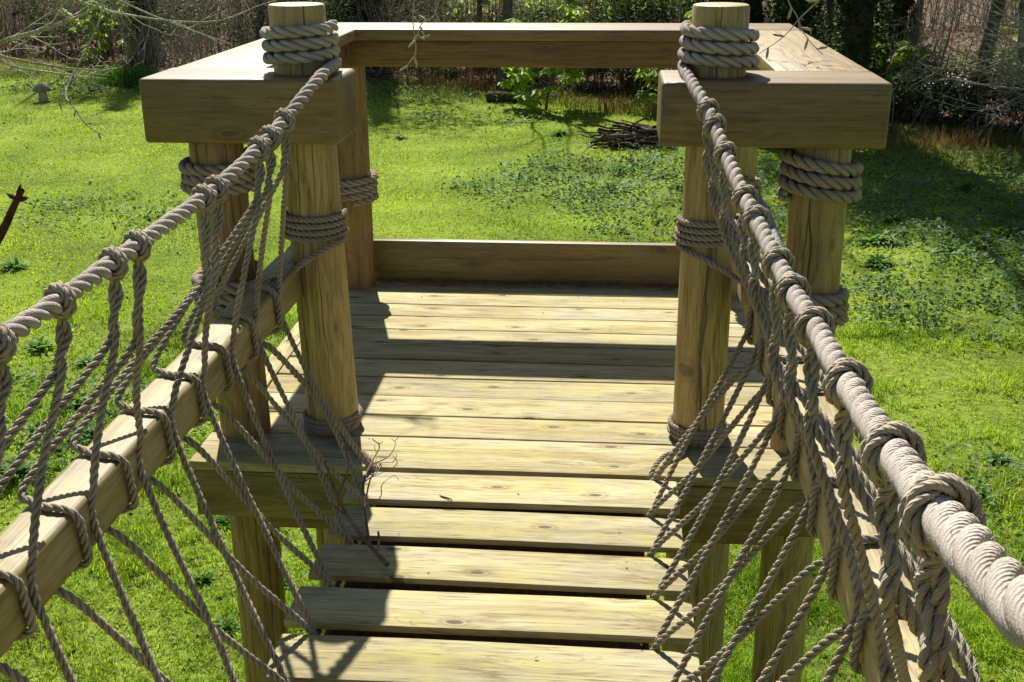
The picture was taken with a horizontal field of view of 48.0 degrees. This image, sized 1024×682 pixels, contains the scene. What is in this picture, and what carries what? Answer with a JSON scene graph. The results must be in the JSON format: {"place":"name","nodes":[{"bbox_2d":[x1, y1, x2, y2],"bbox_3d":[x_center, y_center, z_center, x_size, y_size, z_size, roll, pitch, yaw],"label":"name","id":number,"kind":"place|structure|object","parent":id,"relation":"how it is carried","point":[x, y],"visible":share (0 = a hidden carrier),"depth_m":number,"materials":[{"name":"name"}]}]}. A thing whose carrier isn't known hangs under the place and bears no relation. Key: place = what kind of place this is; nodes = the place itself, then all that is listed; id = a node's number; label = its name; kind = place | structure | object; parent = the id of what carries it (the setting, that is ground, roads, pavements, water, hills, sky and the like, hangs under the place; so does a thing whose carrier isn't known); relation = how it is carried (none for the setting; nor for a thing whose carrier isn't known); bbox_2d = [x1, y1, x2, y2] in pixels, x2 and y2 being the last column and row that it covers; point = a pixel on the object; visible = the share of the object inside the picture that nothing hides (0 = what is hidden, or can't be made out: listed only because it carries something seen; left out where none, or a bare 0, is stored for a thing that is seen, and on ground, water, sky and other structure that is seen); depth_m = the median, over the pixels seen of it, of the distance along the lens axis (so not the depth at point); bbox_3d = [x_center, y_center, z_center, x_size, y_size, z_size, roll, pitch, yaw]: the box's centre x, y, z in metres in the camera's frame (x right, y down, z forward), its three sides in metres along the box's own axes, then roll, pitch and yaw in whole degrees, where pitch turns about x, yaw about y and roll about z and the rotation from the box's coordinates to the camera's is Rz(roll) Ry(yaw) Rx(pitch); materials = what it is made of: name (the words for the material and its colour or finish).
{"place":"outdoors","nodes":[
{"label":"outdoors","id":0,"kind":"place"},
{"bbox_2d":[0,0,1023,681],"bbox_3d":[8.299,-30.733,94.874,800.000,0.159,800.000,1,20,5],"label":"lawn","id":1,"kind":"structure","parent":0,"point":[938,394],"depth_m":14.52,"materials":[{"name":"plant"}]},
{"bbox_2d":[0,254,30,271],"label":"leafy clump","id":2,"kind":"object","parent":1,"relation":"on","point":[12,264],"visible":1,"depth_m":13.22,"materials":[{"name":"green plant"}]},
{"bbox_2d":[0,0,51,58],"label":"bare thicket","id":3,"kind":"object","parent":1,"relation":"on","point":[7,30],"visible":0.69,"depth_m":34.42,"materials":[{"name":"brown plant"}]},
{"bbox_2d":[0,455,54,490],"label":"leafy clump","id":4,"kind":"object","parent":1,"relation":"on","point":[9,462],"visible":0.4,"depth_m":8.27,"materials":[{"name":"green plant"}]},
{"bbox_2d":[0,0,59,39],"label":"bare thicket","id":5,"kind":"object","parent":1,"relation":"on","point":[9,16],"visible":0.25,"depth_m":39.20,"materials":[{"name":"brown plant"}]},
{"bbox_2d":[21,334,56,353],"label":"leafy clump","id":6,"kind":"object","parent":1,"relation":"on","point":[39,345],"visible":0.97,"depth_m":10.65,"materials":[{"name":"green plant"}]},
{"bbox_2d":[33,82,50,101],"bbox_3d":[-10.586,-5.607,25.921,0.399,0.442,0.392,1,20,5],"label":"toadstool ornament","id":7,"kind":"object","parent":1,"relation":"on","point":[42,89],"visible":1,"depth_m":25.82,"materials":[{"name":"stone"}]},
{"bbox_2d":[44,396,98,416],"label":"leafy clump","id":8,"kind":"object","parent":1,"relation":"on","point":[77,405],"visible":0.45,"depth_m":9.36,"materials":[{"name":"green plant"}]},
{"bbox_2d":[0,0,166,57],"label":"bare thicket","id":9,"kind":"object","parent":1,"relation":"on","point":[56,38],"visible":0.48,"depth_m":34.50,"materials":[{"name":"brown plant"}]},
{"bbox_2d":[56,0,148,62],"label":"young chestnut","id":10,"kind":"object","parent":1,"relation":"on","point":[104,44],"visible":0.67,"depth_m":33.10,"materials":[{"name":"green plant"}]},
{"bbox_2d":[95,0,111,57],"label":"bare tree","id":11,"kind":"object","parent":1,"relation":"on","point":[108,42],"visible":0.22,"depth_m":34.54,"materials":[{"name":"brown plant"}]},
{"bbox_2d":[0,0,209,51],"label":"evergreen shrub","id":12,"kind":"object","parent":1,"relation":"on","point":[33,9],"visible":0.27,"depth_m":34.57,"materials":[{"name":"green plant"}]},
{"bbox_2d":[74,60,163,87],"bbox_3d":[-9.517,-6.609,28.336,2.643,0.615,1.341,-5,21,-12],"label":"strap leaf clump","id":13,"kind":"object","parent":1,"relation":"on","point":[124,75],"visible":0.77,"depth_m":28.23,"materials":[{"name":"green plant"}]},
{"bbox_2d":[67,0,218,65],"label":"bare thicket","id":14,"kind":"object","parent":1,"relation":"on","point":[136,43],"visible":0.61,"depth_m":32.83,"materials":[{"name":"brown plant"}]},
{"bbox_2d":[121,0,168,59],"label":"ivy clad tree","id":15,"kind":"object","parent":1,"relation":"on","point":[132,23],"visible":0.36,"depth_m":33.80,"materials":[{"name":"green plant"}]},
{"bbox_2d":[101,0,232,51],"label":"bare thicket","id":16,"kind":"object","parent":1,"relation":"on","point":[188,23],"visible":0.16,"depth_m":36.52,"materials":[{"name":"brown plant"}]},
{"bbox_2d":[95,0,302,72],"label":"bare thicket","id":17,"kind":"object","parent":1,"relation":"on","point":[188,56],"visible":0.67,"depth_m":30.21,"materials":[{"name":"brown plant"}]},
{"bbox_2d":[183,568,216,585],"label":"leafy clump","id":18,"kind":"object","parent":1,"relation":"on","point":[200,577],"visible":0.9,"depth_m":7.00,"materials":[{"name":"green plant"}]},
{"bbox_2d":[157,0,267,55],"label":"bare thicket","id":19,"kind":"object","parent":1,"relation":"on","point":[223,23],"visible":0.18,"depth_m":35.73,"materials":[{"name":"brown plant"}]},
{"bbox_2d":[208,515,230,530],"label":"leafy clump","id":20,"kind":"object","parent":1,"relation":"on","point":[221,519],"visible":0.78,"depth_m":7.66,"materials":[{"name":"green plant"}]},
{"bbox_2d":[205,613,240,640],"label":"leafy clump","id":21,"kind":"object","parent":1,"relation":"on","point":[225,625],"visible":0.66,"depth_m":6.53,"materials":[{"name":"green plant"}]},
{"bbox_2d":[155,0,331,43],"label":"evergreen shrub","id":22,"kind":"object","parent":1,"relation":"on","point":[216,23],"visible":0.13,"depth_m":32.45,"materials":[{"name":"green plant"}]},
{"bbox_2d":[156,0,355,63],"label":"bare thicket","id":23,"kind":"object","parent":1,"relation":"on","point":[250,30],"visible":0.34,"depth_m":30.56,"materials":[{"name":"brown plant"}]},
{"bbox_2d":[216,0,389,49],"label":"evergreen shrub","id":24,"kind":"object","parent":1,"relation":"on","point":[331,14],"visible":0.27,"depth_m":29.97,"materials":[{"name":"green plant"}]},
{"bbox_2d":[344,0,387,67],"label":"ivy clad tree","id":25,"kind":"object","parent":1,"relation":"on","point":[365,15],"visible":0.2,"depth_m":30.87,"materials":[{"name":"green plant"}]},
{"bbox_2d":[330,0,476,22],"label":"evergreen shrub","id":26,"kind":"object","parent":1,"relation":"on","point":[406,10],"visible":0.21,"depth_m":31.74,"materials":[{"name":"green plant"}]},
{"bbox_2d":[319,0,498,75],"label":"bare thicket","id":27,"kind":"object","parent":1,"relation":"on","point":[397,18],"visible":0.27,"depth_m":29.88,"materials":[{"name":"brown plant"}]},
{"bbox_2d":[0,0,827,243],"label":"overhanging tree","id":28,"kind":"object","parent":1,"relation":"on","point":[18,198],"visible":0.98,"depth_m":7.16,"materials":[{"name":"grey plant"}]},
{"bbox_2d":[392,67,468,86],"bbox_3d":[-1.990,-6.280,27.400,1.910,0.571,0.901,-2,20,-5],"label":"dead tuft","id":29,"kind":"object","parent":1,"relation":"on","point":[421,80],"visible":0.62,"depth_m":27.34,"materials":[{"name":"brown plant"}]},
{"bbox_2d":[393,14,525,80],"bbox_3d":[-1.427,-7.322,28.883,5.212,1.628,5.173,-9,22,-22],"label":"evergreen shrub","id":30,"kind":"object","parent":1,"relation":"on","point":[444,70],"visible":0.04,"depth_m":28.07,"materials":[{"name":"green plant"}]},
{"bbox_2d":[382,0,545,90],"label":"bare thicket","id":31,"kind":"object","parent":1,"relation":"on","point":[469,18],"visible":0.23,"depth_m":28.49,"materials":[{"name":"brown plant"}]},
{"bbox_2d":[456,67,497,92],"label":"dead tuft","id":32,"kind":"object","parent":1,"relation":"on","point":[478,83],"visible":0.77,"depth_m":26.92,"materials":[{"name":"brown plant"}]},
{"bbox_2d":[442,0,545,22],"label":"young chestnut","id":33,"kind":"object","parent":1,"relation":"on","point":[484,9],"visible":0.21,"depth_m":30.74,"materials":[{"name":"green plant"}]},
{"bbox_2d":[486,91,523,102],"bbox_3d":[-0.144,-5.413,25.507,0.874,0.254,0.258,1,20,5],"label":"fallen log","id":34,"kind":"object","parent":1,"relation":"on","point":[491,97],"visible":0.67,"depth_m":25.42,"materials":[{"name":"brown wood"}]},
{"bbox_2d":[0,0,1022,142],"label":"leaf litter","id":35,"kind":"object","parent":1,"relation":"on","point":[63,57],"visible":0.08,"depth_m":32.81,"materials":[{"name":"brown plant"}]},
{"bbox_2d":[0,64,1023,562],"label":"ground cover","id":36,"kind":"object","parent":1,"relation":"on","point":[888,206],"visible":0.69,"depth_m":15.50,"materials":[{"name":"green plant"}]},
{"bbox_2d":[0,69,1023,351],"bbox_3d":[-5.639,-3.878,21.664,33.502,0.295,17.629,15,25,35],"label":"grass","id":37,"kind":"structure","parent":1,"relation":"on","point":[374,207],"depth_m":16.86,"materials":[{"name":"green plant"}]},
{"bbox_2d":[0,50,1023,172],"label":"long grass","id":38,"kind":"structure","parent":1,"relation":"on","point":[561,96],"depth_m":25.91,"materials":[{"name":"green plant"}]},
{"bbox_2d":[139,2,891,681],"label":"wooden platform","id":39,"kind":"structure","parent":1,"relation":"on","point":[567,384],"depth_m":3.82,"materials":[{"name":"brown wood"}]},
{"bbox_2d":[0,253,301,658],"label":"guard beam","id":40,"kind":"structure","parent":39,"relation":"attached to","point":[60,554],"depth_m":2.34,"materials":[{"name":"brown wood"}]},
{"bbox_2d":[0,20,341,352],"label":"handrail rope","id":41,"kind":"object","parent":39,"relation":"attached to","point":[22,323],"visible":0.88,"depth_m":2.80,"materials":[{"name":"beige fabric"}]},
{"bbox_2d":[0,108,373,681],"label":"rope netting","id":42,"kind":"object","parent":41,"relation":"hanging from","point":[207,301],"visible":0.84,"depth_m":2.52,"materials":[{"name":"fabric"}]},
{"bbox_2d":[178,146,255,195],"bbox_3d":[-0.906,-0.528,3.563,0.247,0.130,0.246,1,20,5],"label":"post lashing","id":43,"kind":"object","parent":39,"relation":"attached to","point":[243,183],"visible":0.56,"depth_m":3.49,"materials":[{"name":"fabric"}]},
{"bbox_2d":[191,260,257,313],"bbox_3d":[-0.899,-0.171,3.694,0.247,0.139,0.250,1,20,5],"label":"post lashing","id":44,"kind":"object","parent":39,"relation":"attached to","point":[228,296],"visible":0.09,"depth_m":3.59,"materials":[{"name":"fabric"}]},
{"bbox_2d":[251,208,375,471],"bbox_3d":[-0.597,0.013,3.591,0.397,0.780,0.582,1,20,5],"label":"post lashing","id":45,"kind":"object","parent":39,"relation":"attached to","point":[341,223],"visible":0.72,"depth_m":3.55,"materials":[{"name":"fabric"}]},
{"bbox_2d":[303,403,376,471],"bbox_3d":[-0.510,0.311,3.788,0.198,0.108,0.482,-18,26,-39],"label":"post lashing","id":46,"kind":"object","parent":39,"relation":"attached to","point":[316,425],"visible":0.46,"depth_m":3.80,"materials":[{"name":"fabric"}]},
{"bbox_2d":[340,169,378,207],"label":"post lashing","id":47,"kind":"object","parent":39,"relation":"attached to","point":[356,192],"visible":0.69,"depth_m":5.14,"materials":[{"name":"fabric"}]},
{"bbox_2d":[263,471,701,681],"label":"slat bridge","id":48,"kind":"structure","parent":39,"relation":"attached to","point":[508,599],"depth_m":2.96,"materials":[{"name":"brown wood"}]},
{"bbox_2d":[292,417,399,566],"bbox_3d":[-0.433,0.349,3.318,0.280,0.254,0.723,1,20,5],"label":"fallen twig","id":49,"kind":"object","parent":48,"relation":"on","point":[378,555],"visible":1,"depth_m":3.09,"materials":[{"name":"brown wood"}]},
{"bbox_2d":[375,275,678,292],"bbox_3d":[0.139,-0.252,5.319,1.597,0.049,0.177,1,20,5],"label":"needle debris","id":50,"kind":"object","parent":39,"relation":"on","point":[571,284],"visible":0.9,"depth_m":5.36,"materials":[{"name":"brown plant"}]},
{"bbox_2d":[647,413,727,479],"bbox_3d":[0.572,0.344,3.672,0.204,0.112,0.457,6,21,16],"label":"post lashing","id":51,"kind":"object","parent":39,"relation":"attached to","point":[678,432],"visible":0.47,"depth_m":3.69,"materials":[{"name":"fabric"}]},
{"bbox_2d":[650,213,769,480],"bbox_3d":[0.618,0.042,3.494,0.400,0.785,0.581,1,20,5],"label":"post lashing","id":52,"kind":"object","parent":39,"relation":"attached to","point":[712,234],"visible":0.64,"depth_m":3.46,"materials":[{"name":"fabric"}]},
{"bbox_2d":[758,193,782,246],"bbox_3d":[0.982,-0.397,4.357,0.075,0.092,1.505,3,20,9],"label":"side rope","id":53,"kind":"object","parent":39,"relation":"attached to","point":[773,228],"visible":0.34,"depth_m":4.50,"materials":[{"name":"grey fabric"}]},
{"bbox_2d":[777,148,863,203],"bbox_3d":[0.916,-0.495,3.414,0.252,0.164,0.250,1,20,5],"label":"post lashing","id":54,"kind":"object","parent":39,"relation":"attached to","point":[789,174],"visible":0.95,"depth_m":3.33,"materials":[{"name":"fabric"}]},
{"bbox_2d":[810,285,849,327],"bbox_3d":[0.918,-0.128,3.549,0.248,0.139,0.251,1,20,5],"label":"post lashing","id":55,"kind":"object","parent":39,"relation":"attached to","point":[836,306],"visible":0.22,"depth_m":3.45,"materials":[{"name":"fabric"}]},
{"bbox_2d":[737,262,957,681],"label":"guard beam","id":56,"kind":"structure","parent":39,"relation":"attached to","point":[868,661],"depth_m":2.03,"materials":[{"name":"brown wood"}]},
{"bbox_2d":[677,20,1023,650],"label":"handrail rope","id":57,"kind":"object","parent":39,"relation":"attached to","point":[984,570],"visible":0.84,"depth_m":1.10,"materials":[{"name":"beige fabric"}]},
{"bbox_2d":[645,98,985,681],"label":"rope netting","id":58,"kind":"object","parent":57,"relation":"hanging from","point":[925,613],"visible":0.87,"depth_m":2.02,"materials":[{"name":"grey fabric"}]},
{"bbox_2d":[478,0,576,89],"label":"bare thicket","id":59,"kind":"object","parent":1,"relation":"on","point":[537,68],"visible":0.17,"depth_m":28.10,"materials":[{"name":"brown plant"}]},
{"bbox_2d":[497,0,593,108],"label":"young chestnut","id":60,"kind":"object","parent":1,"relation":"on","point":[527,73],"visible":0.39,"depth_m":24.13,"materials":[{"name":"green plant"}]},
{"bbox_2d":[472,6,630,80],"bbox_3d":[0.904,-7.303,28.641,5.690,1.791,5.734,3,20,8],"label":"evergreen shrub","id":61,"kind":"object","parent":1,"relation":"on","point":[484,17],"visible":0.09,"depth_m":28.37,"materials":[{"name":"green plant"}]},
{"bbox_2d":[496,0,616,91],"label":"bare tree","id":62,"kind":"object","parent":1,"relation":"on","point":[506,10],"visible":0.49,"depth_m":26.54,"materials":[{"name":"brown plant"}]},
{"bbox_2d":[489,0,629,94],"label":"bare thicket","id":63,"kind":"object","parent":1,"relation":"on","point":[600,11],"visible":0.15,"depth_m":27.30,"materials":[{"name":"brown plant"}]},
{"bbox_2d":[513,0,608,22],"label":"evergreen shrub","id":64,"kind":"object","parent":1,"relation":"on","point":[536,1],"visible":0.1,"depth_m":31.39,"materials":[{"name":"green plant"}]},
{"bbox_2d":[512,0,695,87],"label":"evergreen shrub","id":65,"kind":"object","parent":1,"relation":"on","point":[629,13],"visible":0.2,"depth_m":26.68,"materials":[{"name":"green plant"}]},
{"bbox_2d":[587,90,630,112],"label":"dead tuft","id":66,"kind":"object","parent":1,"relation":"on","point":[618,106],"visible":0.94,"depth_m":24.24,"materials":[{"name":"brown plant"}]},
{"bbox_2d":[560,0,664,84],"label":"young chestnut","id":67,"kind":"object","parent":1,"relation":"on","point":[584,72],"visible":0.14,"depth_m":27.07,"materials":[{"name":"green plant"}]},
{"bbox_2d":[557,0,675,102],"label":"bare thicket","id":68,"kind":"object","parent":1,"relation":"on","point":[619,75],"visible":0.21,"depth_m":26.39,"materials":[{"name":"brown plant"}]},
{"bbox_2d":[552,0,687,81],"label":"evergreen shrub","id":69,"kind":"object","parent":1,"relation":"on","point":[623,8],"visible":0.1,"depth_m":27.73,"materials":[{"name":"green plant"}]},
{"bbox_2d":[576,117,675,150],"bbox_3d":[2.068,-3.649,20.143,2.080,0.592,1.301,1,20,5],"label":"brush pile","id":70,"kind":"object","parent":1,"relation":"on","point":[636,134],"visible":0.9,"depth_m":20.02,"materials":[{"name":"brown plant"}]},
{"bbox_2d":[612,0,704,79],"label":"young chestnut","id":71,"kind":"object","parent":1,"relation":"on","point":[673,1],"visible":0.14,"depth_m":27.05,"materials":[{"name":"green plant"}]},
{"bbox_2d":[633,10,691,105],"bbox_3d":[3.580,-5.703,23.560,1.979,2.179,2.143,-11,23,-28],"label":"young chestnut","id":72,"kind":"object","parent":1,"relation":"on","point":[648,75],"visible":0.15,"depth_m":23.76,"materials":[{"name":"green plant"}]},
{"bbox_2d":[624,0,776,96],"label":"bare thicket","id":73,"kind":"object","parent":1,"relation":"on","point":[635,88],"visible":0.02,"depth_m":25.92,"materials":[{"name":"brown plant"}]},
{"bbox_2d":[601,0,820,83],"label":"evergreen shrub","id":74,"kind":"object","parent":1,"relation":"on","point":[758,3],"visible":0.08,"depth_m":25.14,"materials":[{"name":"green plant"}]},
{"bbox_2d":[767,0,823,149],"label":"ivy clad tree","id":75,"kind":"object","parent":1,"relation":"on","point":[800,7],"visible":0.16,"depth_m":19.61,"materials":[{"name":"green plant"}]},
{"bbox_2d":[749,8,900,64],"bbox_3d":[5.548,-5.971,24.286,5.305,2.143,3.605,-7,21,-18],"label":"evergreen shrub","id":76,"kind":"object","parent":1,"relation":"on","point":[817,33],"visible":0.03,"depth_m":24.49,"materials":[{"name":"green plant"}]},
{"bbox_2d":[826,0,836,50],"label":"bare tree","id":77,"kind":"object","parent":1,"relation":"on","point":[830,3],"visible":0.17,"depth_m":25.01,"materials":[{"name":"grey plant"}]},
{"bbox_2d":[818,0,895,128],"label":"ivy clad tree","id":78,"kind":"object","parent":1,"relation":"on","point":[858,34],"visible":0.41,"depth_m":20.62,"materials":[{"name":"green plant"}]},
{"bbox_2d":[771,0,955,72],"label":"evergreen shrub","id":79,"kind":"object","parent":1,"relation":"on","point":[824,4],"visible":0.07,"depth_m":25.87,"materials":[{"name":"green plant"}]},
{"bbox_2d":[857,254,903,271],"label":"leafy clump","id":80,"kind":"object","parent":1,"relation":"on","point":[883,259],"visible":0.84,"depth_m":13.47,"materials":[{"name":"green plant"}]},
{"bbox_2d":[853,227,908,248],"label":"leafy clump","id":81,"kind":"object","parent":1,"relation":"on","point":[873,231],"visible":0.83,"depth_m":14.29,"materials":[{"name":"green plant"}]},
{"bbox_2d":[874,0,926,108],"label":"ivy clad tree","id":82,"kind":"object","parent":1,"relation":"on","point":[906,5],"visible":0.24,"depth_m":24.01,"materials":[{"name":"green plant"}]},
{"bbox_2d":[870,23,931,118],"bbox_3d":[7.688,-5.437,23.232,1.695,1.967,1.676,1,20,5],"label":"young chestnut","id":83,"kind":"object","parent":1,"relation":"on","point":[896,61],"visible":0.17,"depth_m":22.89,"materials":[{"name":"green plant"}]},
{"bbox_2d":[826,0,988,127],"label":"bare thicket","id":84,"kind":"object","parent":1,"relation":"on","point":[940,58],"visible":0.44,"depth_m":22.56,"materials":[{"name":"brown plant"}]},
{"bbox_2d":[838,0,981,32],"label":"bare thicket","id":85,"kind":"object","parent":1,"relation":"on","point":[959,17],"visible":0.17,"depth_m":41.78,"materials":[{"name":"brown plant"}]},
{"bbox_2d":[898,0,924,110],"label":"bare tree","id":86,"kind":"object","parent":1,"relation":"on","point":[915,34],"visible":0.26,"depth_m":23.76,"materials":[{"name":"grey plant"}]},
{"bbox_2d":[924,235,964,254],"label":"leafy clump","id":87,"kind":"object","parent":1,"relation":"on","point":[950,247],"visible":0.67,"depth_m":13.88,"materials":[{"name":"green plant"}]},
{"bbox_2d":[869,54,1021,124],"bbox_3d":[7.821,-4.886,22.547,4.138,1.303,4.170,12,23,30],"label":"evergreen shrub","id":88,"kind":"object","parent":1,"relation":"on","point":[900,92],"visible":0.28,"depth_m":21.64,"materials":[{"name":"green plant"}]},
{"bbox_2d":[874,117,1023,183],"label":"long grass","id":89,"kind":"structure","parent":1,"relation":"on","point":[953,147],"depth_m":19.83,"materials":[{"name":"green plant"}]},
{"bbox_2d":[888,0,1023,150],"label":"sweeping tree","id":90,"kind":"object","parent":1,"relation":"on","point":[1020,46],"visible":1,"depth_m":19.29,"materials":[{"name":"green plant"}]},
{"bbox_2d":[894,55,1023,124],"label":"evergreen shrub","id":91,"kind":"object","parent":1,"relation":"on","point":[950,89],"visible":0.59,"depth_m":22.02,"materials":[{"name":"green plant"}]},
{"bbox_2d":[902,123,1016,152],"bbox_3d":[7.810,-3.574,20.058,1.960,0.447,1.201,1,20,5],"label":"dead tuft","id":92,"kind":"object","parent":1,"relation":"on","point":[961,140],"visible":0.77,"depth_m":20.01,"materials":[{"name":"brown plant"}]},
{"bbox_2d":[902,48,1023,120],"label":"evergreen shrub","id":93,"kind":"object","parent":1,"relation":"on","point":[996,112],"visible":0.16,"depth_m":22.31,"materials":[{"name":"green plant"}]},
{"bbox_2d":[912,0,1018,31],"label":"bare thicket","id":94,"kind":"object","parent":1,"relation":"on","point":[972,11],"visible":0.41,"depth_m":42.85,"materials":[{"name":"brown plant"}]},
{"bbox_2d":[963,0,1005,123],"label":"bare tree","id":95,"kind":"object","parent":1,"relation":"on","point":[999,5],"visible":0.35,"depth_m":22.43,"materials":[{"name":"grey plant"}]},
{"bbox_2d":[971,480,1005,507],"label":"leafy clump","id":96,"kind":"object","parent":1,"relation":"on","point":[978,486],"visible":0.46,"depth_m":8.01,"materials":[{"name":"green plant"}]},
{"bbox_2d":[956,0,1023,141],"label":"bare thicket","id":97,"kind":"object","parent":1,"relation":"on","point":[1022,127],"visible":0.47,"depth_m":21.22,"materials":[{"name":"brown plant"}]},
{"bbox_2d":[988,226,1014,237],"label":"leafy clump","id":98,"kind":"object","parent":1,"relation":"on","point":[999,232],"visible":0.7,"depth_m":14.53,"materials":[{"name":"green plant"}]},
{"bbox_2d":[983,451,1020,466],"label":"leafy clump","id":99,"kind":"object","parent":1,"relation":"on","point":[996,456],"visible":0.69,"depth_m":8.54,"materials":[{"name":"green plant"}]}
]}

